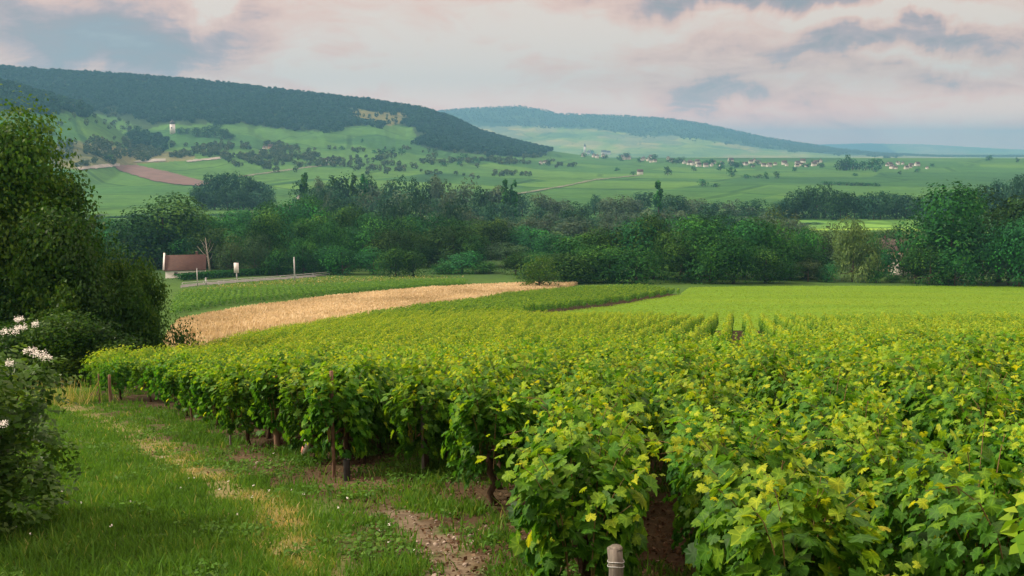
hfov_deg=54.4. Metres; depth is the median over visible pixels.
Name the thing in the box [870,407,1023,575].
grapevine
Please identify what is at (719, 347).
grapevine
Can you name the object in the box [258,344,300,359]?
grapevine
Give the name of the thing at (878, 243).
broadleaf tree
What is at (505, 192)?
poplar
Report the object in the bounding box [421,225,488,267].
broadleaf tree
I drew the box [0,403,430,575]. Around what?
path
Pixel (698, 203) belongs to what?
distant tree
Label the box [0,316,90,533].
elder shrub
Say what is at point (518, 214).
distant tree
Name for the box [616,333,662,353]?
grapevine
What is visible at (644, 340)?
grapevine
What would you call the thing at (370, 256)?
broadleaf tree
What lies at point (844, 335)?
grapevine
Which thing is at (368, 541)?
weeds
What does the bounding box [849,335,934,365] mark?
grapevine
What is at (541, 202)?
distant tree
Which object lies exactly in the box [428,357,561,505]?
grapevine
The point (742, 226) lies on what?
broadleaf tree
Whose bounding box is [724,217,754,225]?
distant tree
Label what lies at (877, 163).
distant tree
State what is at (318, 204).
broadleaf tree
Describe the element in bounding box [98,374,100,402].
vine stake
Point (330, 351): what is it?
grapevine
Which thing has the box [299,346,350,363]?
grapevine
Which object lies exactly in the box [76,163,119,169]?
chalk bank
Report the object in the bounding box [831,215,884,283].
willow
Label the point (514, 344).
grapevine
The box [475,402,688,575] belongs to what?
grapevine
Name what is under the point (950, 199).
distant tree
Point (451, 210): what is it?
distant tree
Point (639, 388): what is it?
grapevine
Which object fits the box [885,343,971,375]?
grapevine
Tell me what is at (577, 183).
track
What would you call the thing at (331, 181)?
distant tree
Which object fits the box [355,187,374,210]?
distant tree
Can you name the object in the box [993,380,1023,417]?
grapevine
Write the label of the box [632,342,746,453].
grapevine
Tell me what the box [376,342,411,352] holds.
grapevine
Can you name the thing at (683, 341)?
grapevine
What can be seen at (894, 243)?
house
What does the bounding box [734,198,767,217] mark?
distant tree
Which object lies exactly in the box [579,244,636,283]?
broadleaf tree
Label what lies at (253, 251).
broadleaf tree
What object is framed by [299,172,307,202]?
poplar
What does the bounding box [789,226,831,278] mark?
broadleaf tree
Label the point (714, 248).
broadleaf tree
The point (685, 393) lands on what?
grapevine
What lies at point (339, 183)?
distant tree
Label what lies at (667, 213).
distant tree
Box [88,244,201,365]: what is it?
bushy tree
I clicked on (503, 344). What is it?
grapevine
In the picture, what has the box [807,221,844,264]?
broadleaf tree
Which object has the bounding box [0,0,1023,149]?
sky
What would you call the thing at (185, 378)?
grapevine
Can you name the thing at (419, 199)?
distant tree
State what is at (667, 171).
distant tree
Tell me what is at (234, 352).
grapevine
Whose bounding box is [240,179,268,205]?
distant tree
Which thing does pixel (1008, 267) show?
broadleaf tree
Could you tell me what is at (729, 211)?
distant tree
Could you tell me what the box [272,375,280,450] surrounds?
vine stake
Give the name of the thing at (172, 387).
grapevine
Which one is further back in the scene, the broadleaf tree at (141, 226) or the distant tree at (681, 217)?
the distant tree at (681, 217)
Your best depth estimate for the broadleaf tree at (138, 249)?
289.46 m
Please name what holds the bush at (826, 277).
on the ground at (116, 189)
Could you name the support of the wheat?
on the wheat field
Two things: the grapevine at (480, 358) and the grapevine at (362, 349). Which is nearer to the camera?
the grapevine at (480, 358)
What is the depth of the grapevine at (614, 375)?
10.88 m
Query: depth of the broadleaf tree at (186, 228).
310.98 m
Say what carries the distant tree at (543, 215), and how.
on the ground at (116, 189)
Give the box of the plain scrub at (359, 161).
[56,102,576,178]
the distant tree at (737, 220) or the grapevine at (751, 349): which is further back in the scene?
the distant tree at (737, 220)
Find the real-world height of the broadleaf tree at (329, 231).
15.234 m
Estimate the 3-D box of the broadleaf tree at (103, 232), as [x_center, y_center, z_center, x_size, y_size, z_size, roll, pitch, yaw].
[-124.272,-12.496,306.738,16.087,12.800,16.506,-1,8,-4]
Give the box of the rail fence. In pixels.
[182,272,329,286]
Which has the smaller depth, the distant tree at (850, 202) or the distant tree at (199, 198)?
the distant tree at (850, 202)
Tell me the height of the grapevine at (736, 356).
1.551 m
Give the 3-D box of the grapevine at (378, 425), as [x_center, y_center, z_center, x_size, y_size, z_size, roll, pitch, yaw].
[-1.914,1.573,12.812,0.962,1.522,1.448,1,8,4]
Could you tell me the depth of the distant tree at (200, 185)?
777.38 m
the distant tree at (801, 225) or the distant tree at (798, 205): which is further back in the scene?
the distant tree at (798, 205)
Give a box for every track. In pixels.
[226,163,328,177]
[521,175,639,192]
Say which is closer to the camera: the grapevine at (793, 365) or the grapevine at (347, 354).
the grapevine at (793, 365)
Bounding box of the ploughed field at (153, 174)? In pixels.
[115,164,207,184]
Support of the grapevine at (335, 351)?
on the ground at (116, 189)
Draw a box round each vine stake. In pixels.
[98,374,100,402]
[108,375,111,401]
[188,388,192,420]
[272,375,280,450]
[329,371,335,477]
[421,405,424,469]
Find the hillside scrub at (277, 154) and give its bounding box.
[48,134,320,166]
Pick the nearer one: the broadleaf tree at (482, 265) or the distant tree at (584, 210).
the broadleaf tree at (482, 265)
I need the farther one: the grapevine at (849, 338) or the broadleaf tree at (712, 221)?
the broadleaf tree at (712, 221)
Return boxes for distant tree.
[87,214,108,218]
[103,155,113,161]
[119,212,149,219]
[130,125,141,133]
[176,127,183,133]
[187,182,215,205]
[189,187,213,209]
[190,127,202,136]
[199,125,213,136]
[200,173,224,205]
[201,189,226,209]
[207,124,222,136]
[217,128,229,138]
[217,171,247,205]
[219,172,249,207]
[219,186,232,208]
[224,133,235,139]
[226,189,252,209]
[232,189,254,208]
[239,175,260,204]
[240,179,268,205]
[243,188,273,209]
[250,181,277,205]
[254,192,276,208]
[288,180,318,204]
[307,186,329,210]
[312,176,326,208]
[319,175,349,204]
[319,188,339,214]
[320,197,348,220]
[328,172,357,199]
[345,202,385,227]
[347,173,378,204]
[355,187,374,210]
[365,179,398,209]
[365,181,389,216]
[372,190,409,215]
[377,188,414,224]
[377,197,402,231]
[380,174,408,199]
[404,176,425,207]
[408,191,436,220]
[414,203,453,229]
[418,197,441,217]
[420,178,434,205]
[429,174,446,213]
[434,190,459,222]
[439,194,467,226]
[442,179,460,201]
[448,176,476,211]
[456,206,486,228]
[457,153,469,159]
[468,185,490,212]
[479,208,505,236]
[482,185,503,211]
[495,200,517,224]
[495,217,519,232]
[500,190,521,216]
[508,215,546,232]
[517,191,533,215]
[522,206,547,222]
[527,192,552,216]
[527,215,560,234]
[538,209,559,225]
[547,199,564,218]
[554,216,581,235]
[557,198,573,218]
[557,208,592,228]
[561,214,601,237]
[566,201,598,218]
[584,217,601,228]
[586,194,602,214]
[593,219,614,238]
[595,197,618,217]
[596,211,621,225]
[600,193,635,218]
[615,212,632,224]
[623,196,644,216]
[629,208,655,234]
[630,191,655,212]
[650,206,677,230]
[651,193,676,215]
[652,216,668,235]
[661,194,693,214]
[663,166,671,174]
[665,210,687,222]
[672,214,701,229]
[681,198,699,213]
[686,197,720,210]
[696,179,708,185]
[697,206,721,222]
[701,200,722,214]
[714,199,742,216]
[716,162,724,169]
[716,207,735,224]
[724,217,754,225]
[725,167,735,176]
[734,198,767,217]
[734,205,759,214]
[755,207,772,215]
[755,209,778,223]
[766,202,796,217]
[773,200,794,216]
[777,219,816,230]
[783,196,798,216]
[784,191,808,218]
[792,186,810,217]
[802,185,819,217]
[805,184,826,218]
[819,184,834,217]
[819,190,846,219]
[825,191,853,219]
[833,159,843,169]
[837,191,858,218]
[840,159,851,169]
[844,193,860,217]
[845,158,859,169]
[850,192,872,218]
[853,161,864,169]
[857,191,885,219]
[859,160,872,169]
[859,193,888,219]
[867,158,876,169]
[872,158,884,169]
[872,190,894,218]
[872,193,895,216]
[886,193,911,218]
[888,193,920,218]
[908,197,931,216]
[915,195,941,222]
[946,192,964,218]
[975,184,991,211]
[982,179,1008,215]
[990,178,1010,215]
[997,174,1023,214]
[1009,175,1023,220]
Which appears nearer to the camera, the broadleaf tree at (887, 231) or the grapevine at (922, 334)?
the grapevine at (922, 334)
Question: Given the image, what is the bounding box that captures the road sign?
[234,263,238,279]
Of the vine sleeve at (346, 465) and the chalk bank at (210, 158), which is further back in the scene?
the chalk bank at (210, 158)
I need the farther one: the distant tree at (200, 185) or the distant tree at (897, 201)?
the distant tree at (200, 185)
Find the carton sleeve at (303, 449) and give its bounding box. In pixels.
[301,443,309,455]
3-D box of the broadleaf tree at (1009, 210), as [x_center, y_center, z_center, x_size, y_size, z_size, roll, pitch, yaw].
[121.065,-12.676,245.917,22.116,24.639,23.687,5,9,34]
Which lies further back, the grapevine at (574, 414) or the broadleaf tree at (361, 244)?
the broadleaf tree at (361, 244)
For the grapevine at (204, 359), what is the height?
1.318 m
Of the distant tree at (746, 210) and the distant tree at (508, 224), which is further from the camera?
the distant tree at (746, 210)
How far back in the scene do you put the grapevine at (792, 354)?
14.03 m
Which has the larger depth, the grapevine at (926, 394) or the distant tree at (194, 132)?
the distant tree at (194, 132)
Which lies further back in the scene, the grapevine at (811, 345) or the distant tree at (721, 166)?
the distant tree at (721, 166)
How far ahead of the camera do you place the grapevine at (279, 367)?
14.08 m
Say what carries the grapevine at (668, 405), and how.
on the ground at (116, 189)
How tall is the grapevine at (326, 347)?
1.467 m
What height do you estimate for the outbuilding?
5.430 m
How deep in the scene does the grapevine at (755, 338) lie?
19.25 m
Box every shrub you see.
[0,301,153,388]
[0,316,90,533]
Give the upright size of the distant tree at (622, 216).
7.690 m
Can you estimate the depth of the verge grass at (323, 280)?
230.59 m
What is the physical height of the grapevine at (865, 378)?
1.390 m
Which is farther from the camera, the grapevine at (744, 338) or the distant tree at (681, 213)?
the distant tree at (681, 213)
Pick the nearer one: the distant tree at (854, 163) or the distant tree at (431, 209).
the distant tree at (431, 209)
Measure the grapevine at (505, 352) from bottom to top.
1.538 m
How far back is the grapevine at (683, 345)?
18.69 m
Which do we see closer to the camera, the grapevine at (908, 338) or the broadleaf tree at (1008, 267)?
the grapevine at (908, 338)
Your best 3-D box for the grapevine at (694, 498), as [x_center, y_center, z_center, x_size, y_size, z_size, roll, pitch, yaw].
[1.370,1.454,5.866,1.149,1.368,1.247,0,8,3]
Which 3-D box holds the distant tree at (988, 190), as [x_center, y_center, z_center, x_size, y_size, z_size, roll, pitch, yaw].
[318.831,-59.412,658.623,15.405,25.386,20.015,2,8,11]
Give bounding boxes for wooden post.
[607,544,624,575]
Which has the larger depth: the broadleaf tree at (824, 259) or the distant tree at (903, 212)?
the distant tree at (903, 212)
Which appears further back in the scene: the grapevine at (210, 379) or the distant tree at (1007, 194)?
the distant tree at (1007, 194)
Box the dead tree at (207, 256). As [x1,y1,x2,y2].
[197,238,213,270]
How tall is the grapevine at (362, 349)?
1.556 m
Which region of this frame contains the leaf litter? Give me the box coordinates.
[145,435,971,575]
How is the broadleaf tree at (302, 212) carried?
on the ground at (116, 189)
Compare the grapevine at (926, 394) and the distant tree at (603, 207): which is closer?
the grapevine at (926, 394)
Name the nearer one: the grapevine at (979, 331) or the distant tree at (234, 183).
the grapevine at (979, 331)
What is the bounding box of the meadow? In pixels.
[798,219,918,230]
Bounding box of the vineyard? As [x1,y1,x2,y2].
[79,283,1023,568]
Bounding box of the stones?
[253,457,658,575]
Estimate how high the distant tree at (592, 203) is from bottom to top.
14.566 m
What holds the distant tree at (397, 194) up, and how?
on the ground at (116, 189)
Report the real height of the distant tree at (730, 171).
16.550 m
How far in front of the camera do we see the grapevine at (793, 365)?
11.41 m
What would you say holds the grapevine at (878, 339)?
on the ground at (116, 189)
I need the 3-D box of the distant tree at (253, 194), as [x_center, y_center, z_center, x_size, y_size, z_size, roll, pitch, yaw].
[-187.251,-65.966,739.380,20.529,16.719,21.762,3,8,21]
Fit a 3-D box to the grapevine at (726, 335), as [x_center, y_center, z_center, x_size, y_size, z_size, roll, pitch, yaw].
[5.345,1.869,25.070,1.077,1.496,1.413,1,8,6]
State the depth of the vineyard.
48.69 m
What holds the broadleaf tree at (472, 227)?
on the ground at (116, 189)
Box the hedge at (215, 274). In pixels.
[172,266,326,280]
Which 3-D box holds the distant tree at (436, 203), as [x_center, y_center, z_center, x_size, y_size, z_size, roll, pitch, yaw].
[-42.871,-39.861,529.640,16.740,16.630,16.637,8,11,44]
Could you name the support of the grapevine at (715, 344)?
on the ground at (116, 189)
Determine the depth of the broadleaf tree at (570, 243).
252.22 m
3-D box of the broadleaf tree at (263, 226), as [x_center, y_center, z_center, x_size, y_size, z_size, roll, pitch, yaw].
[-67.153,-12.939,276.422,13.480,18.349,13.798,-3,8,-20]
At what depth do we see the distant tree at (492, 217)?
437.31 m
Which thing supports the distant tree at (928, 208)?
on the ground at (116, 189)
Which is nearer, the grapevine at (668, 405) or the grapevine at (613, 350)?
the grapevine at (668, 405)
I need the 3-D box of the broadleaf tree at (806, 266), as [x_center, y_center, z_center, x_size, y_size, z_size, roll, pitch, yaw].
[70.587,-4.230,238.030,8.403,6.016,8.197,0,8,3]
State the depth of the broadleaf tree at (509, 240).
330.74 m
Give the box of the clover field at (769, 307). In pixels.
[557,286,1023,330]
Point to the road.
(243, 280)
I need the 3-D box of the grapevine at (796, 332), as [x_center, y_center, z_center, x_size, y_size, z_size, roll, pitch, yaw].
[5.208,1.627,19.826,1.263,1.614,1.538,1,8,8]
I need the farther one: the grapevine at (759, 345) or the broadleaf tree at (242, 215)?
the broadleaf tree at (242, 215)
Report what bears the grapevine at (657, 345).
on the ground at (116, 189)
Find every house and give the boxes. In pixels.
[163,251,207,277]
[637,169,642,174]
[879,236,909,269]
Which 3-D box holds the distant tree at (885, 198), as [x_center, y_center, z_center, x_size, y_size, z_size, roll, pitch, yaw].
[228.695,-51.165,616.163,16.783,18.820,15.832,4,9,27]
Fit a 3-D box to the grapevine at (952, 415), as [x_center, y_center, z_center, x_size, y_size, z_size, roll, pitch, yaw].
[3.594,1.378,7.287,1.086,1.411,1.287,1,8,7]
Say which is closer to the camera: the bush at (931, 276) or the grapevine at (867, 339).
the grapevine at (867, 339)
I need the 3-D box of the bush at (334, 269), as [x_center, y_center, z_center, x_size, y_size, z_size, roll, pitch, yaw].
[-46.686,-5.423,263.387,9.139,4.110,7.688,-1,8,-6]
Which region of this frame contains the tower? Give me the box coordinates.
[169,120,175,133]
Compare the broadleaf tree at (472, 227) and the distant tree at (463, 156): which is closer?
the broadleaf tree at (472, 227)
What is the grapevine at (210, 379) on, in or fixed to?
on the ground at (116, 189)
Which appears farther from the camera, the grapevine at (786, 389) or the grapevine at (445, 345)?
the grapevine at (445, 345)
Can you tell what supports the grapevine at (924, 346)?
on the ground at (116, 189)
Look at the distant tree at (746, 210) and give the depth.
657.42 m
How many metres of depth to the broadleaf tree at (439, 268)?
264.73 m
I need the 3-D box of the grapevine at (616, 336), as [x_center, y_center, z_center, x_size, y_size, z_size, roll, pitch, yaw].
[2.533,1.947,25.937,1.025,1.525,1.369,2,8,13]
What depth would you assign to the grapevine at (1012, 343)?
16.48 m
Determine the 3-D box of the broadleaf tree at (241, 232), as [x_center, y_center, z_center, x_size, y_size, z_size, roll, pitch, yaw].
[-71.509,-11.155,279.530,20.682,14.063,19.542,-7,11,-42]
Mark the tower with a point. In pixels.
(172, 126)
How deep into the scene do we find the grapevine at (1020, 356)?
11.04 m
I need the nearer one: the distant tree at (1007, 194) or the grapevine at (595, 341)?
the grapevine at (595, 341)
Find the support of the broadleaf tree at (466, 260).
on the ground at (116, 189)
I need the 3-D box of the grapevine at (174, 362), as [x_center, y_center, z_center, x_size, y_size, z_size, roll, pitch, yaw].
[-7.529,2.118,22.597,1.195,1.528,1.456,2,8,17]
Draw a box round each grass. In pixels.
[0,387,1010,575]
[182,275,462,291]
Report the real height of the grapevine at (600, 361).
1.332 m
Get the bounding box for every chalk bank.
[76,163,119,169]
[134,159,165,161]
[186,157,220,161]
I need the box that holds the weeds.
[0,406,640,575]
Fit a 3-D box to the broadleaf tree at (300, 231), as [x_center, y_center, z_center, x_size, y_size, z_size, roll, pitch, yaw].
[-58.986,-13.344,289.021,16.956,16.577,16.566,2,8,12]
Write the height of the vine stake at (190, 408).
1.001 m
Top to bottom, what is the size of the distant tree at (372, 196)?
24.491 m
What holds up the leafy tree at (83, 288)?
on the ground at (116, 189)
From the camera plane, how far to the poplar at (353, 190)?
557.09 m
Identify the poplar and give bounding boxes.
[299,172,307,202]
[349,175,357,202]
[357,174,368,207]
[501,178,510,217]
[508,179,517,216]
[653,180,662,211]
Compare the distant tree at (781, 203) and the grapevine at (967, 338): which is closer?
the grapevine at (967, 338)
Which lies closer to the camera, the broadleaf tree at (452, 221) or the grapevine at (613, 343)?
the grapevine at (613, 343)
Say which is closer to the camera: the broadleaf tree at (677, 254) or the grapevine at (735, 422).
the grapevine at (735, 422)
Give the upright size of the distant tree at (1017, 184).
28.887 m
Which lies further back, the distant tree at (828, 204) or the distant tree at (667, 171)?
the distant tree at (667, 171)
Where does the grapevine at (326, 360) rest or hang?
on the ground at (116, 189)
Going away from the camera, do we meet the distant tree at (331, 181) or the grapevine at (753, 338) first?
the grapevine at (753, 338)
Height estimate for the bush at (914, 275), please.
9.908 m
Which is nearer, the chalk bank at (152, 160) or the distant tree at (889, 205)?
the distant tree at (889, 205)
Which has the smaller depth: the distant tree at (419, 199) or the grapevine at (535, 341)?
the grapevine at (535, 341)
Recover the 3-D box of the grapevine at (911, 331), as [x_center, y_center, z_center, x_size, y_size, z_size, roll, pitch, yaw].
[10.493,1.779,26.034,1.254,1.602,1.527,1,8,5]
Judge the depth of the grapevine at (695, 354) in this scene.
13.49 m
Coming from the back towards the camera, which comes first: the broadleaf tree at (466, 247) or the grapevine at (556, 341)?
the broadleaf tree at (466, 247)
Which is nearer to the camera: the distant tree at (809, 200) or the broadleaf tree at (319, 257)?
the broadleaf tree at (319, 257)
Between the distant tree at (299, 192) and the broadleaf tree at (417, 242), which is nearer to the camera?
the broadleaf tree at (417, 242)
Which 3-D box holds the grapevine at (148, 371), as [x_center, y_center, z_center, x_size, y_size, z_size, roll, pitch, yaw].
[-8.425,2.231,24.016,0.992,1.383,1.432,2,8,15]
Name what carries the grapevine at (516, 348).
on the ground at (116, 189)
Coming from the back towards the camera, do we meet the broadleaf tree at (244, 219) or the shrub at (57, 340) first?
the broadleaf tree at (244, 219)
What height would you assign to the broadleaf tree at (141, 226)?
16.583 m
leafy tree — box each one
[0,83,128,344]
[0,192,158,382]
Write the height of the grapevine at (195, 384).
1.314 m
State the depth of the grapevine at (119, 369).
25.66 m
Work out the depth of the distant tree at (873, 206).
608.25 m
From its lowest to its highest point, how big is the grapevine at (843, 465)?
1.383 m
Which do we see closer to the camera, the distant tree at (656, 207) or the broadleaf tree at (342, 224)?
the broadleaf tree at (342, 224)
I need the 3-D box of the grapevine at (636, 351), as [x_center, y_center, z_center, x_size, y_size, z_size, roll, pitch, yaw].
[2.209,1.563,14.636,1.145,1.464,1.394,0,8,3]
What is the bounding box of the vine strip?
[168,278,469,316]
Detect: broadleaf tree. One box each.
[92,229,124,265]
[94,235,132,268]
[95,216,130,235]
[103,233,168,268]
[104,192,220,268]
[125,215,180,264]
[131,222,186,266]
[164,236,209,259]
[169,214,211,244]
[184,213,242,259]
[185,226,245,268]
[210,207,257,258]
[213,233,245,270]
[221,223,287,268]
[225,208,260,259]
[237,228,273,268]
[238,200,303,259]
[244,209,294,267]
[270,197,328,262]
[283,214,337,266]
[283,236,323,274]
[294,193,337,223]
[303,220,349,271]
[310,242,350,274]
[316,242,365,275]
[328,207,360,255]
[330,202,381,246]
[338,226,383,267]
[341,211,411,260]
[350,245,388,275]
[363,226,414,266]
[373,243,412,276]
[384,215,437,260]
[394,211,449,260]
[396,247,428,276]
[401,231,440,266]
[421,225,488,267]
[425,215,471,258]
[426,260,464,274]
[433,251,482,274]
[445,218,496,257]
[455,233,500,264]
[464,259,501,273]
[474,217,515,259]
[478,242,531,264]
[494,231,537,258]
[500,251,529,274]
[502,251,548,267]
[503,224,557,254]
[515,258,560,278]
[518,252,556,268]
[520,252,597,283]
[529,232,580,258]
[551,231,616,275]
[551,243,616,283]
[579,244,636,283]
[582,225,643,276]
[604,212,667,279]
[610,240,667,284]
[622,212,675,280]
[651,227,712,282]
[655,214,721,281]
[674,227,749,283]
[684,212,736,276]
[699,239,761,284]
[713,214,779,278]
[738,220,805,280]
[740,245,804,282]
[746,204,785,241]
[756,238,833,280]
[774,210,814,247]
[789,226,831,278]
[792,257,824,281]
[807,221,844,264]
[858,231,891,268]
[865,223,911,242]
[871,235,890,271]
[883,228,918,277]
[886,178,1017,282]
[896,229,934,273]
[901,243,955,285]
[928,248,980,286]
[957,234,1004,285]
[960,186,1023,282]
[978,213,1023,286]
[985,249,1023,285]
[1006,238,1023,281]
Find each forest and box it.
[0,64,552,156]
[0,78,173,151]
[438,105,1023,157]
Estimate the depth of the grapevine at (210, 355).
26.12 m
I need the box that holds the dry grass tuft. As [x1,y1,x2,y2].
[15,376,117,405]
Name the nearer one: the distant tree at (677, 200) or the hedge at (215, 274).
the hedge at (215, 274)
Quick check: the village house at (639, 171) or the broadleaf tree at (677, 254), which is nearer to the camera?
the broadleaf tree at (677, 254)
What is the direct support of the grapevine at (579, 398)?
on the ground at (116, 189)
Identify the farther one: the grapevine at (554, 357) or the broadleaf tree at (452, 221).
the broadleaf tree at (452, 221)
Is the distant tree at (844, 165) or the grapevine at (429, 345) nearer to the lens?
the grapevine at (429, 345)
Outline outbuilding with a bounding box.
[891,257,906,273]
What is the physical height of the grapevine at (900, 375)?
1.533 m
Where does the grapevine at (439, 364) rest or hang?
on the ground at (116, 189)
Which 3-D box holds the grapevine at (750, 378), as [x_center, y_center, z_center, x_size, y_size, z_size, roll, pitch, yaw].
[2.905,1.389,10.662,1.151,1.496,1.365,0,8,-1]
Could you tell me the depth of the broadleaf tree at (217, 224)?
309.96 m
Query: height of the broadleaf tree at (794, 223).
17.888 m
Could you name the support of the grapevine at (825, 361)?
on the ground at (116, 189)
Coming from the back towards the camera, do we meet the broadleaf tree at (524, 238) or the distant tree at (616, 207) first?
the distant tree at (616, 207)
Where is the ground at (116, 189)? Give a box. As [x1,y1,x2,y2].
[0,69,1023,575]
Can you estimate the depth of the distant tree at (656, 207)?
644.78 m
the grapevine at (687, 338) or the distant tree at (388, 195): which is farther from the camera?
the distant tree at (388, 195)
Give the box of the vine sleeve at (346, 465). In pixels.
[343,459,349,480]
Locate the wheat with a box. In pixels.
[165,281,577,349]
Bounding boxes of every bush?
[260,246,292,275]
[321,262,349,274]
[511,254,560,288]
[815,261,840,282]
[862,267,887,282]
[878,246,900,276]
[884,275,900,282]
[898,245,932,283]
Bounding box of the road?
[180,274,328,287]
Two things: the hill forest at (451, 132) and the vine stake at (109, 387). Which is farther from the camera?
the hill forest at (451, 132)
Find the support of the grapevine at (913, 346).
on the ground at (116, 189)
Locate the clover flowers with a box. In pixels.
[16,448,414,549]
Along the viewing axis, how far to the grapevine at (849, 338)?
20.77 m
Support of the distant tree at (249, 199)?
on the ground at (116, 189)
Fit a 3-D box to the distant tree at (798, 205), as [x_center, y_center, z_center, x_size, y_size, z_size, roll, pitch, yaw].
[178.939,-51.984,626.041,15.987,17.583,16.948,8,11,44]
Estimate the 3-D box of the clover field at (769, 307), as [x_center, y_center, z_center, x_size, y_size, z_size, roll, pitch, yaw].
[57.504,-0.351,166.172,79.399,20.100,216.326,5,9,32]
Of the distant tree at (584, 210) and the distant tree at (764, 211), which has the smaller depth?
the distant tree at (584, 210)
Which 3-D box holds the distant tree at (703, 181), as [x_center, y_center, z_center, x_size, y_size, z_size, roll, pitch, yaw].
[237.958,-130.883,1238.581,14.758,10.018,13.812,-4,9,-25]
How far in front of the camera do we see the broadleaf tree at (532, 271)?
249.19 m
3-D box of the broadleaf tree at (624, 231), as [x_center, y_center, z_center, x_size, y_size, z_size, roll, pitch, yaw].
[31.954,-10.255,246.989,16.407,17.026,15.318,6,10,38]
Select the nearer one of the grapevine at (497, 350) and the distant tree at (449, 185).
the grapevine at (497, 350)
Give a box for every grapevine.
[87,351,142,400]
[125,356,164,401]
[137,350,183,405]
[144,348,188,397]
[149,351,213,410]
[160,358,205,415]
[165,346,205,363]
[177,354,225,416]
[188,361,236,426]
[189,354,215,364]
[197,354,254,434]
[199,349,223,362]
[209,356,269,444]
[214,349,255,364]
[221,350,275,402]
[222,351,287,369]
[232,349,313,438]
[247,344,323,444]
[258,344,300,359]
[272,348,322,360]
[272,350,321,369]
[273,355,345,459]
[285,350,321,360]
[295,342,388,472]
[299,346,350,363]
[301,355,337,364]
[311,344,334,354]
[312,353,378,446]
[321,351,400,464]
[323,345,346,356]
[325,346,360,357]
[335,345,383,364]
[338,344,377,353]
[339,345,401,367]
[343,353,383,364]
[350,354,414,453]
[362,348,428,445]
[367,342,396,351]
[373,346,411,420]
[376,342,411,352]
[380,354,465,469]
[389,342,435,361]
[390,349,478,458]
[406,344,440,360]
[414,339,448,350]
[419,344,465,364]
[419,349,474,449]
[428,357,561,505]
[429,350,487,373]
[430,342,466,356]
[432,344,480,361]
[435,340,469,353]
[440,340,472,360]
[444,345,504,372]
[449,350,561,489]
[450,340,483,351]
[456,352,543,465]
[457,343,508,362]
[475,340,512,351]
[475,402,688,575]
[476,341,516,360]
[480,338,521,349]
[481,350,545,393]
[482,342,523,359]
[486,380,664,573]
[487,337,519,352]
[494,350,561,402]
[503,348,568,449]
[506,345,547,355]
[507,339,551,351]
[517,335,543,348]
[520,342,575,403]
[524,341,558,351]
[525,344,574,395]
[529,342,583,375]
[532,336,576,351]
[532,384,639,484]
[541,338,570,350]
[542,363,629,413]
[544,336,576,348]
[544,343,584,364]
[548,348,646,390]
[549,360,654,453]
[555,354,666,487]
[559,345,643,376]
[566,341,600,357]
[572,332,610,352]
[582,350,649,393]
[584,334,619,346]
[584,338,642,376]
[588,337,641,360]
[589,354,626,366]
[592,351,630,365]
[593,334,647,354]
[594,333,623,341]
[594,345,644,372]
[603,336,645,369]
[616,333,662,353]
[620,335,652,344]
[626,344,683,395]
[631,341,742,432]
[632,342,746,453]
[639,341,690,355]
[639,342,724,426]
[645,344,730,422]
[645,403,842,570]
[647,364,731,466]
[647,393,827,554]
[648,336,694,352]
[649,335,706,355]
[650,388,787,471]
[651,367,756,481]
[652,330,701,348]
[654,335,687,350]
[655,339,710,356]
[659,330,696,350]
[683,412,920,575]
[691,331,731,341]
[697,334,741,354]
[698,335,736,348]
[698,343,769,385]
[699,338,739,361]
[705,332,737,343]
[705,334,759,364]
[712,344,785,360]
[712,348,804,423]
[718,337,789,389]
[730,332,774,346]
[730,339,844,438]
[739,330,766,345]
[739,334,799,353]
[746,331,804,352]
[751,334,817,357]
[757,338,793,349]
[759,366,885,456]
[761,340,812,357]
[764,343,814,360]
[766,361,906,510]
[773,331,852,369]
[781,328,816,344]
[793,334,825,348]
[795,348,847,376]
[796,328,850,354]
[799,391,932,560]
[802,335,843,351]
[803,345,879,407]
[803,414,1009,575]
[804,336,845,351]
[804,337,884,406]
[817,327,856,340]
[825,335,860,355]
[831,335,876,362]
[835,329,866,341]
[836,333,857,345]
[837,336,907,361]
[838,344,972,449]
[844,351,922,436]
[845,327,915,348]
[849,328,897,347]
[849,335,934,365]
[859,343,1023,486]
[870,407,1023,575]
[871,337,931,374]
[872,334,933,350]
[876,332,921,344]
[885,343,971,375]
[890,327,934,338]
[894,349,999,446]
[897,324,940,339]
[898,340,938,355]
[903,338,943,352]
[906,332,951,343]
[915,335,962,351]
[919,333,978,355]
[919,367,1023,552]
[921,330,948,341]
[927,347,963,361]
[931,333,1023,390]
[935,330,970,341]
[938,327,975,336]
[942,332,989,357]
[943,329,1018,356]
[954,334,1023,374]
[956,339,1023,363]
[956,357,1023,400]
[962,327,994,341]
[968,412,1023,546]
[971,332,1021,356]
[989,331,1023,344]
[990,327,1023,349]
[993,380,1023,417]
[1004,341,1023,382]
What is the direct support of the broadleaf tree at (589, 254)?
on the ground at (116, 189)
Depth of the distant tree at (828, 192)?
633.22 m
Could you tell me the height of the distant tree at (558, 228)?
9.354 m
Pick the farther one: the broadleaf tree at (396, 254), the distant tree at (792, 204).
the distant tree at (792, 204)
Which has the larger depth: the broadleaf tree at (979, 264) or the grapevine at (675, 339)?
the broadleaf tree at (979, 264)
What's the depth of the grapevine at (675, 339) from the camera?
23.73 m
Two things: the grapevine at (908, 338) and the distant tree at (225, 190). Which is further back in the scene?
the distant tree at (225, 190)
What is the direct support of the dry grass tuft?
on the ground at (116, 189)
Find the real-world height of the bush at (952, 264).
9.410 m

